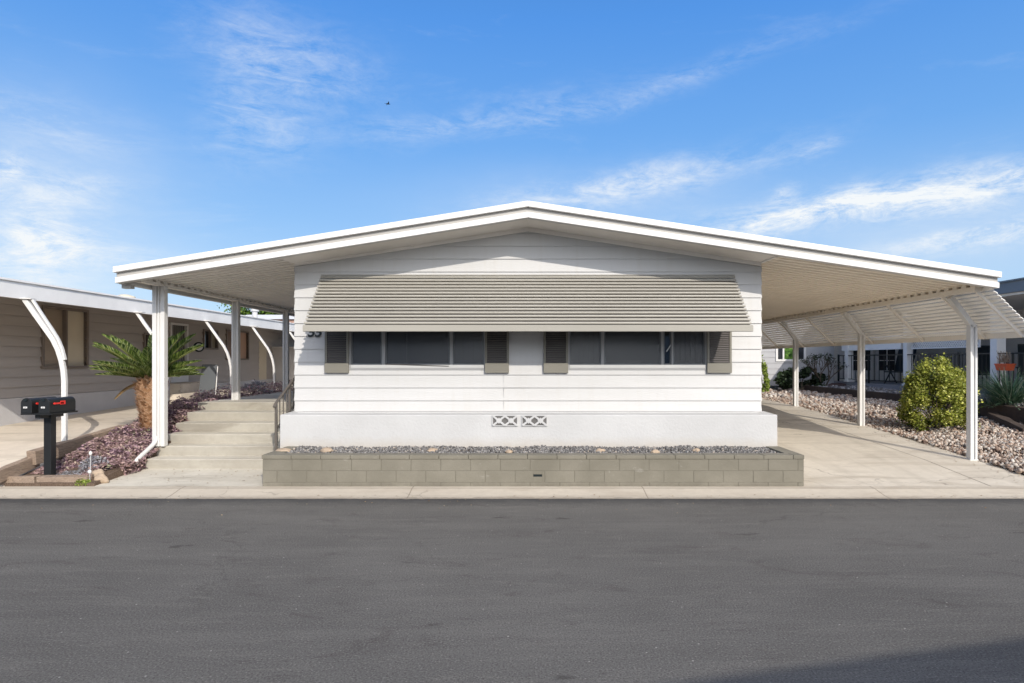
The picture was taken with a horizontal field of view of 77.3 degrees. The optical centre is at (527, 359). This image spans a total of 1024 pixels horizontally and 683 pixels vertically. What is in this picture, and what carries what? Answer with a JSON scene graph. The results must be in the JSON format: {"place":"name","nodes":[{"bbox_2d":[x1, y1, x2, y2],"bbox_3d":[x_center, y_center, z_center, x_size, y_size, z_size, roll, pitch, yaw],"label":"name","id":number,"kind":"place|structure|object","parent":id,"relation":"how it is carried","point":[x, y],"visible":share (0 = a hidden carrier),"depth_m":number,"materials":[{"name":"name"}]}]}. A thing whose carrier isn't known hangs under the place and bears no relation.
{"place":"outdoors","nodes":[
{"label":"outdoors","id":0,"kind":"place"},
{"bbox_2d":[0,385,292,475],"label":"neighbour driveway","id":1,"kind":"structure","parent":0,"point":[18,441],"depth_m":11.81,"materials":[{"name":"concrete"}]},
{"bbox_2d":[0,475,40,485],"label":"timber edging","id":2,"kind":"object","parent":1,"relation":"on","point":[22,479],"visible":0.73,"depth_m":8.57,"materials":[{"name":"brown wood"}]},
{"bbox_2d":[170,382,227,401],"bbox_3d":[-9.475,0.950,18.100,0.950,0.600,3.000,0,0,0],"label":"porch step","id":3,"kind":"object","parent":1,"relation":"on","point":[185,390],"visible":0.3,"depth_m":17.27,"materials":[{"name":"beige concrete"}]},
{"bbox_2d":[198,364,217,394],"bbox_3d":[-8.630,0.612,17.290,0.461,0.982,0.280,0,0,0],"label":"leaning board","id":4,"kind":"object","parent":1,"relation":"on","point":[208,379],"visible":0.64,"depth_m":17.31,"materials":[{"name":"white metal"}]},
{"bbox_2d":[5,388,294,485],"bbox_3d":[-6.400,1.436,18.280,1.200,1.225,19.440,0,0,0],"label":"planting bed","id":5,"kind":"object","parent":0,"point":[112,473],"visible":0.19,"depth_m":8.89,"materials":[{"name":"soil"}]},
{"bbox_2d":[0,457,39,482],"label":"timber edging","id":6,"kind":"object","parent":5,"relation":"on","point":[22,466],"visible":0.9,"depth_m":8.74,"materials":[{"name":"brown wood"}]},
{"bbox_2d":[21,411,77,474],"bbox_3d":[-6.595,1.089,8.750,0.530,1.073,0.500,0,0,0],"label":"mailbox post","id":7,"kind":"object","parent":5,"relation":"on","point":[49,443],"visible":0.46,"depth_m":8.72,"materials":[{"name":"black metal"}]},
{"bbox_2d":[21,396,54,412],"bbox_3d":[-6.659,0.608,8.742,0.158,0.204,0.516,0,0,0],"label":"mailbox","id":8,"kind":"object","parent":7,"relation":"on","point":[29,405],"visible":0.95,"depth_m":8.50,"materials":[{"name":"black metal"}]},
{"bbox_2d":[21,398,32,412],"bbox_3d":[-6.665,0.608,8.502,0.147,0.204,0.035,0,0,0],"label":"door","id":9,"kind":"structure","parent":8,"relation":"in","point":[26,404],"depth_m":8.50,"materials":[{"name":"black metal"}]},
{"bbox_2d":[38,396,75,412],"bbox_3d":[-6.424,0.608,8.742,0.158,0.204,0.516,0,0,0],"label":"mailbox","id":10,"kind":"object","parent":7,"relation":"on","point":[56,404],"visible":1,"depth_m":8.65,"materials":[{"name":"black metal"}]},
{"bbox_2d":[38,398,49,412],"bbox_3d":[-6.430,0.608,8.502,0.147,0.204,0.035,0,0,0],"label":"door","id":11,"kind":"structure","parent":10,"relation":"in","point":[44,404],"depth_m":8.50,"materials":[{"name":"black metal"}]},
{"bbox_2d":[36,475,92,481],"bbox_3d":[-6.265,1.628,8.657,0.672,0.134,0.147,0,0,0],"label":"timber edging","id":12,"kind":"object","parent":5,"relation":"on","point":[58,478],"visible":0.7,"depth_m":8.59,"materials":[{"name":"brown wood"}]},
{"bbox_2d":[56,470,87,474],"bbox_3d":[-6.316,1.581,8.924,0.521,0.100,0.297,0,0,0],"label":"grey mat plant","id":13,"kind":"object","parent":5,"relation":"on","point":[66,472],"visible":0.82,"depth_m":8.87,"materials":[{"name":"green plant"}]},
{"bbox_2d":[26,425,123,464],"bbox_3d":[-6.955,1.295,9.966,0.142,0.369,1.967,0,0,2],"label":"timber edging","id":14,"kind":"object","parent":5,"relation":"on","point":[63,448],"visible":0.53,"depth_m":9.61,"materials":[{"name":"brown wood"}]},
{"bbox_2d":[74,478,90,485],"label":"weed","id":15,"kind":"object","parent":5,"relation":"on","point":[84,481],"visible":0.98,"depth_m":8.57,"materials":[{"name":"green plant"}]},
{"bbox_2d":[78,454,110,472],"bbox_3d":[-6.132,1.464,9.054,0.408,0.256,0.400,0,0,0],"label":"silver shrub","id":16,"kind":"object","parent":5,"relation":"on","point":[83,465],"visible":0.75,"depth_m":8.99,"materials":[{"name":"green plant"}]},
{"bbox_2d":[91,469,104,476],"bbox_3d":[-5.949,1.587,8.863,0.189,0.160,0.127,0,0,0],"label":"rock","id":17,"kind":"object","parent":5,"relation":"on","point":[94,473],"visible":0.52,"depth_m":8.83,"materials":[{"name":"beige stone"}]},
{"bbox_2d":[94,473,108,482],"bbox_3d":[-5.830,1.627,8.747,0.174,0.158,0.179,0,0,-40],"label":"rock","id":18,"kind":"object","parent":5,"relation":"on","point":[102,477],"visible":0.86,"depth_m":8.70,"materials":[{"name":"beige stone"}]},
{"bbox_2d":[89,330,206,434],"bbox_3d":[-6.314,0.387,10.738,1.800,1.804,1.789,0,0,0],"label":"sago palm","id":19,"kind":"object","parent":5,"relation":"on","point":[137,363],"visible":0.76,"depth_m":10.55,"materials":[{"name":"green plant"}]},
{"bbox_2d":[240,379,272,394],"bbox_3d":[-6.577,0.659,15.248,1.079,0.422,0.621,0,0,36],"label":"shrub","id":20,"kind":"object","parent":5,"relation":"on","point":[256,383],"visible":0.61,"depth_m":15.15,"materials":[{"name":"grey plant"}]},
{"bbox_2d":[96,468,262,485],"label":"walkway","id":21,"kind":"structure","parent":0,"point":[201,477],"depth_m":8.99,"materials":[{"name":"concrete"}]},
{"bbox_2d":[272,347,294,384],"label":"storage shed","id":22,"kind":"structure","parent":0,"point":[277,354],"depth_m":24.99,"materials":[{"name":"grey metal"}]},
{"bbox_2d":[0,499,1023,682],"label":"road","id":23,"kind":"structure","parent":0,"point":[523,591],"depth_m":4.84,"materials":[{"name":"grey asphalt"}]},
{"bbox_2d":[0,486,1023,498],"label":"gutter","id":24,"kind":"object","parent":23,"relation":"on","point":[506,492],"visible":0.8,"depth_m":8.30,"materials":[{"name":"concrete"}]},
{"bbox_2d":[0,0,1023,312],"label":"sky","id":25,"kind":"structure","parent":0,"point":[132,131],"materials":[{"name":"blue"}]},
{"bbox_2d":[761,399,1023,485],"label":"driveway","id":26,"kind":"structure","parent":0,"point":[836,455],"depth_m":10.10,"materials":[{"name":"concrete"}]},
{"bbox_2d":[761,386,1023,474],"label":"gravel bed","id":27,"kind":"object","parent":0,"point":[937,434],"visible":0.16,"depth_m":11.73,"materials":[{"name":"grey gravel"}]},
{"bbox_2d":[761,355,769,391],"bbox_3d":[8.438,0.530,22.986,0.480,1.479,0.627,0,0,0],"label":"shrub","id":28,"kind":"object","parent":27,"relation":"on","point":[766,383],"visible":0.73,"depth_m":22.82,"materials":[{"name":"green plant"}]},
{"bbox_2d":[893,353,982,430],"bbox_3d":[8.195,0.653,12.740,1.543,1.613,1.434,0,0,0],"label":"yellow green bush","id":29,"kind":"object","parent":27,"relation":"on","point":[945,384],"visible":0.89,"depth_m":12.56,"materials":[{"name":"green plant"}]},
{"bbox_2d":[932,397,1023,424],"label":"timber edging","id":30,"kind":"object","parent":27,"relation":"on","point":[1014,413],"visible":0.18,"depth_m":13.94,"materials":[{"name":"brown wood"}]},
{"bbox_2d":[987,413,1023,431],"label":"timber edging","id":31,"kind":"object","parent":27,"relation":"on","point":[1003,420],"visible":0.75,"depth_m":13.31,"materials":[{"name":"brown wood"}]},
{"bbox_2d":[807,419,986,484],"bbox_3d":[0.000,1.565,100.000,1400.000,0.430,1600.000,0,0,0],"label":"ground","id":32,"kind":"structure","parent":0,"point":[906,453],"depth_m":11.05,"materials":[{"name":"beige concrete"}]},
{"bbox_2d":[0,277,294,440],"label":"grey tan neighbour home","id":33,"kind":"object","parent":32,"relation":"on","point":[49,334],"visible":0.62,"depth_m":14.19,"materials":[{"name":"grey metal"}]},
{"bbox_2d":[40,305,88,368],"bbox_3d":[-10.000,-0.474,13.808,0.120,1.306,1.378,0,0,0],"label":"window","id":34,"kind":"structure","parent":33,"relation":"in","point":[69,324],"depth_m":13.95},
{"bbox_2d":[142,333,149,348],"bbox_3d":[-10.000,-0.434,16.833,0.120,0.547,0.476,0,0,0],"label":"window","id":35,"kind":"structure","parent":33,"relation":"in","point":[145,335],"depth_m":16.63,"materials":[{"name":"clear glass"}]},
{"bbox_2d":[169,322,188,382],"bbox_3d":[-9.995,-0.210,18.284,0.110,1.680,0.914,0,0,0],"label":"screen door","id":36,"kind":"structure","parent":33,"relation":"in","point":[175,328],"depth_m":18.41,"materials":[{"name":"white metal"}]},
{"bbox_2d":[193,342,203,351],"bbox_3d":[-9.805,-0.388,19.061,0.042,0.300,0.300,0,0,45],"label":"wall clock","id":37,"kind":"object","parent":33,"relation":"attached to","point":[201,348],"depth_m":19.06,"materials":[{"name":"black metal"}]},
{"bbox_2d":[202,329,218,349],"bbox_3d":[-10.000,-0.636,20.103,0.120,0.618,0.921,0,0,0],"label":"window","id":38,"kind":"structure","parent":33,"relation":"in","point":[209,340],"depth_m":20.08,"materials":[{"name":"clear glass"}]},
{"bbox_2d":[225,329,248,359],"bbox_3d":[-10.000,-0.506,21.984,0.120,1.009,1.684,0,0,0],"label":"window","id":39,"kind":"structure","parent":33,"relation":"in","point":[244,337],"depth_m":22.44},
{"bbox_2d":[259,341,266,379],"bbox_3d":[-10.015,0.025,24.088,0.070,1.450,0.678,0,0,0],"label":"door","id":40,"kind":"structure","parent":33,"relation":"in","point":[262,349],"depth_m":24.06,"materials":[{"name":"beige wood"}]},
{"bbox_2d":[28,379,294,475],"bbox_3d":[-6.470,1.118,13.884,1.353,1.166,10.284,0,0,-2],"label":"purple ground cover","id":41,"kind":"object","parent":32,"relation":"on","point":[117,450],"visible":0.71,"depth_m":9.99,"materials":[{"name":"purple gravel"}]},
{"bbox_2d":[145,390,294,468],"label":"concrete steps","id":42,"kind":"structure","parent":32,"relation":"on","point":[228,433],"depth_m":10.40,"materials":[{"name":"beige concrete"}]},
{"bbox_2d":[273,376,294,449],"bbox_3d":[-3.770,0.674,10.555,0.035,1.912,2.125,0,0,0],"label":"handrail","id":43,"kind":"object","parent":42,"relation":"on","point":[275,406],"visible":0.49,"depth_m":9.82,"materials":[{"name":"beige metal"}]},
{"bbox_2d":[219,303,282,314],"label":"tree","id":44,"kind":"object","parent":32,"relation":"on","point":[244,311],"visible":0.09,"depth_m":60.67,"materials":[{"name":"green plant"}]},
{"bbox_2d":[246,315,293,322],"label":"home","id":45,"kind":"object","parent":32,"relation":"on","point":[279,318],"visible":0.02,"depth_m":45.11,"materials":[{"name":"white metal"}]},
{"bbox_2d":[262,446,803,485],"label":"planter wall","id":46,"kind":"structure","parent":32,"relation":"on","point":[783,467],"depth_m":8.56,"materials":[{"name":"grey concrete"}]},
{"bbox_2d":[286,445,777,454],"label":"planter gravel","id":47,"kind":"structure","parent":46,"relation":"in","point":[543,449],"depth_m":9.15,"materials":[{"name":"grey gravel"}]},
{"bbox_2d":[275,448,290,451],"bbox_3d":[-3.445,1.275,9.002,0.234,0.071,0.190,0,0,5],"label":"rock","id":48,"kind":"object","parent":47,"relation":"on","point":[284,449],"visible":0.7,"depth_m":8.96,"materials":[{"name":"beige stone"}]},
{"bbox_2d":[320,447,333,451],"bbox_3d":[-2.824,1.276,9.009,0.213,0.090,0.156,0,0,31],"label":"rock","id":49,"kind":"object","parent":47,"relation":"on","point":[326,449],"visible":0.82,"depth_m":8.96,"materials":[{"name":"beige stone"}]},
{"bbox_2d":[113,201,1023,464],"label":"manufactured home","id":50,"kind":"object","parent":32,"relation":"on","point":[524,324],"visible":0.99,"depth_m":9.93,"materials":[{"name":"white paint"}]},
{"bbox_2d":[324,332,508,372],"bbox_3d":[-1.720,-0.336,9.948,2.849,1.071,0.125,0,0,0],"label":"window","id":51,"kind":"structure","parent":50,"relation":"in","point":[344,351],"depth_m":9.97,"materials":[{"name":"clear glass"}]},
{"bbox_2d":[389,332,731,372],"bbox_3d":[0.474,-0.336,9.948,5.357,1.071,0.125,0,0,0],"label":"window","id":52,"kind":"structure","parent":50,"relation":"in","point":[711,352],"depth_m":9.95,"materials":[{"name":"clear glass"}]},
{"bbox_2d":[978,345,989,374],"bbox_3d":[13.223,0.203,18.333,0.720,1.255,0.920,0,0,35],"label":"window","id":53,"kind":"structure","parent":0,"point":[984,349],"depth_m":18.63,"materials":[{"name":"black glass"}]},
{"bbox_2d":[1015,344,1023,376],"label":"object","id":54,"kind":"object","parent":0,"point":[1020,347],"visible":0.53,"depth_m":16.98,"materials":[{"name":"black metal"}]},
{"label":"upper terrace","id":55,"kind":"structure","parent":0,"visible":0},
{"bbox_2d":[770,385,819,391],"bbox_3d":[10.497,1.124,26.260,0.200,0.353,6.480,0,0,0],"label":"timber edging","id":56,"kind":"object","parent":55,"relation":"on","point":[811,388],"visible":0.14,"depth_m":23.57,"materials":[{"name":"brown wood"}]},
{"bbox_2d":[773,366,829,389],"bbox_3d":[10.289,0.694,23.991,2.045,0.930,0.922,0,0,0],"label":"dark shrub","id":57,"kind":"object","parent":55,"relation":"on","point":[783,380],"visible":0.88,"depth_m":23.95,"materials":[{"name":"green plant"}]},
{"bbox_2d":[799,352,846,385],"bbox_3d":[10.978,0.423,23.887,1.709,1.461,1.045,0,0,-5],"label":"bare shrub","id":58,"kind":"object","parent":55,"relation":"on","point":[827,363],"visible":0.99,"depth_m":23.78,"materials":[{"name":"grey plant"}]},
{"bbox_2d":[828,383,845,385],"bbox_3d":[11.304,1.042,23.380,0.854,0.419,0.438,0,0,0],"label":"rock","id":59,"kind":"object","parent":55,"relation":"on","point":[838,384],"visible":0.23,"depth_m":23.34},
{"bbox_2d":[818,387,902,401],"bbox_3d":[10.501,1.126,20.100,0.199,0.348,5.800,0,0,0],"label":"timber edging","id":60,"kind":"object","parent":55,"relation":"on","point":[877,395],"visible":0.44,"depth_m":19.69,"materials":[{"name":"brown wood"}]},
{"bbox_2d":[761,277,1023,396],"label":"pale grey neighbour home","id":61,"kind":"object","parent":55,"relation":"on","point":[1011,292],"visible":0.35,"depth_m":23.52,"materials":[{"name":"white metal"}]},
{"bbox_2d":[775,343,805,360],"bbox_3d":[10.254,-0.303,25.000,1.176,0.711,0.100,0,0,0],"label":"window","id":62,"kind":"structure","parent":61,"relation":"in","point":[783,354],"depth_m":25.01,"materials":[{"name":"white glass"}]},
{"bbox_2d":[853,350,872,379],"bbox_3d":[13.145,0.127,25.227,0.898,1.347,0.065,0,0,0],"label":"french door","id":63,"kind":"structure","parent":61,"relation":"in","point":[867,352],"depth_m":25.22,"materials":[{"name":"paint"}]},
{"bbox_2d":[875,349,897,379],"bbox_3d":[14.141,0.127,25.227,0.859,1.347,0.065,0,0,0],"label":"french door","id":64,"kind":"structure","parent":61,"relation":"in","point":[892,351],"depth_m":25.20,"materials":[{"name":"paint"}]},
{"bbox_2d":[884,349,916,383],"bbox_3d":[12.935,0.203,22.220,0.920,1.255,0.720,0,0,-30],"label":"patio chair","id":65,"kind":"object","parent":61,"relation":"on","point":[897,365],"visible":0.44,"depth_m":22.44,"materials":[{"name":"black metal"}]},
{"bbox_2d":[838,352,1023,386],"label":"porch railing","id":66,"kind":"object","parent":61,"relation":"on","point":[958,354],"visible":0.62,"depth_m":19.98,"materials":[{"name":"black metal"}]},
{"bbox_2d":[994,351,1015,370],"bbox_3d":[11.845,0.013,15.895,0.308,0.494,0.452,0,0,0],"label":"hanging planter","id":67,"kind":"object","parent":66,"relation":"hanging from","point":[1005,357],"visible":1,"depth_m":15.82,"materials":[{"name":"orange ceramic"}]},
{"bbox_2d":[812,383,1023,406],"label":"terrace gravel","id":68,"kind":"structure","parent":55,"relation":"on","point":[879,389],"depth_m":20.09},
{"bbox_2d":[978,366,1023,408],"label":"blue green shrub","id":69,"kind":"object","parent":55,"relation":"on","point":[1007,392],"visible":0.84,"depth_m":14.10,"materials":[{"name":"green plant"}]}
]}

